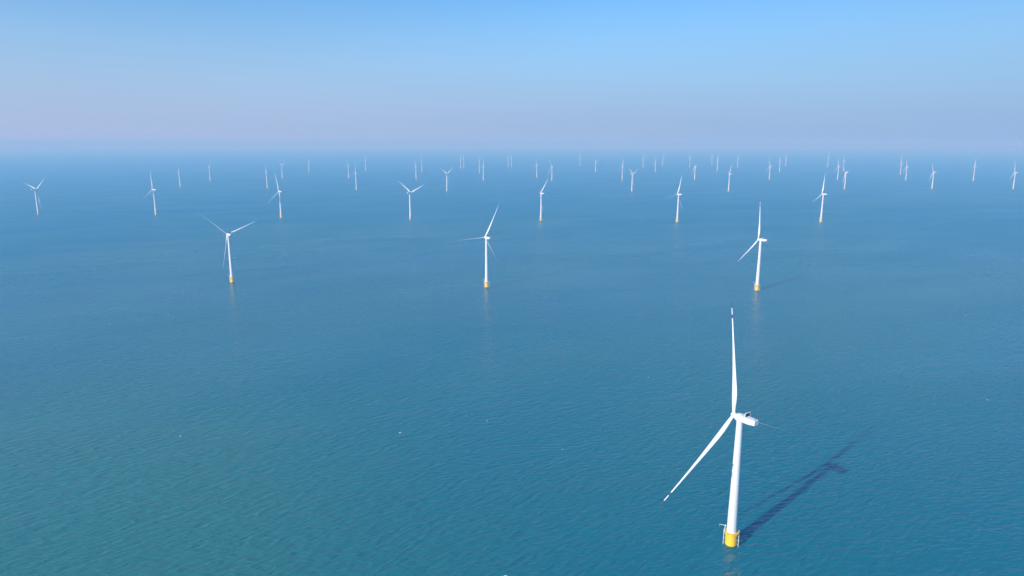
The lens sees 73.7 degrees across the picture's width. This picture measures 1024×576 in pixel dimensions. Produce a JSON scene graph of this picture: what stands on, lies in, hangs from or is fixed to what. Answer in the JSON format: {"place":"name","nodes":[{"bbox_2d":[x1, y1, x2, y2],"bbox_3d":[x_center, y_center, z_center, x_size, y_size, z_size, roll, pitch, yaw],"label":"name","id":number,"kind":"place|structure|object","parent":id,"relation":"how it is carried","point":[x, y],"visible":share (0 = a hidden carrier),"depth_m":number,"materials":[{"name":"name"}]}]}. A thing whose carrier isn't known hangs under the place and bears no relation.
{"place":"outdoors","nodes":[
{"label":"outdoors","id":0,"kind":"place"},
{"bbox_2d":[0,148,1023,575],"bbox_3d":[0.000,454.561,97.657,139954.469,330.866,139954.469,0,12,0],"label":"sea","id":1,"kind":"structure","parent":0,"point":[344,376],"depth_m":945.85,"materials":[{"name":"liquid"}]},
{"bbox_2d":[29,182,41,214],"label":"wind turbine","id":2,"kind":"object","parent":1,"relation":"in","point":[35,190],"visible":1,"depth_m":2842.39,"materials":[{"name":"white paint"}]},
{"bbox_2d":[148,174,157,214],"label":"wind turbine","id":3,"kind":"object","parent":1,"relation":"in","point":[155,212],"visible":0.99,"depth_m":2823.00,"materials":[{"name":"white paint"}]},
{"bbox_2d":[200,214,254,282],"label":"wind turbine","id":4,"kind":"object","parent":1,"relation":"in","point":[231,275],"visible":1,"depth_m":1469.81,"materials":[{"name":"white paint"}]},
{"bbox_2d":[268,171,293,217],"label":"wind turbine","id":5,"kind":"object","parent":1,"relation":"in","point":[281,215],"visible":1,"depth_m":2724.86,"materials":[{"name":"white paint"}]},
{"bbox_2d":[397,180,422,219],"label":"wind turbine","id":6,"kind":"object","parent":1,"relation":"in","point":[410,216],"visible":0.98,"depth_m":2664.11,"materials":[{"name":"white paint"}]},
{"bbox_2d":[444,170,450,190],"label":"wind turbine","id":7,"kind":"object","parent":1,"relation":"in","point":[446,179],"visible":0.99,"depth_m":4201.98,"materials":[{"name":"white paint"}]},
{"bbox_2d":[457,207,497,287],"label":"wind turbine","id":8,"kind":"object","parent":1,"relation":"in","point":[486,283],"visible":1,"depth_m":1419.33,"materials":[{"name":"white paint"}]},
{"bbox_2d":[534,185,544,220],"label":"wind turbine","id":9,"kind":"object","parent":1,"relation":"in","point":[541,209],"visible":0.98,"depth_m":2624.51,"materials":[{"name":"white paint"}]},
{"bbox_2d":[667,177,681,221],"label":"wind turbine","id":10,"kind":"object","parent":1,"relation":"in","point":[677,194],"visible":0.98,"depth_m":2572.60,"materials":[{"name":"white paint"}]},
{"bbox_2d":[659,301,791,547],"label":"wind turbine","id":11,"kind":"object","parent":1,"relation":"in","point":[731,531],"visible":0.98,"depth_m":499.87,"materials":[{"name":"white paint"}]},
{"bbox_2d":[739,215,770,290],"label":"wind turbine","id":12,"kind":"object","parent":1,"relation":"in","point":[756,285],"visible":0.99,"depth_m":1386.25,"materials":[{"name":"white paint"}]},
{"bbox_2d":[814,177,826,221],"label":"wind turbine","id":13,"kind":"object","parent":1,"relation":"in","point":[821,219],"visible":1,"depth_m":2583.28,"materials":[{"name":"white paint"}]},
{"bbox_2d":[0,0,1023,148],"label":"sky","id":14,"kind":"structure","parent":0,"point":[75,74],"materials":[{"name":"blue"}]}
]}

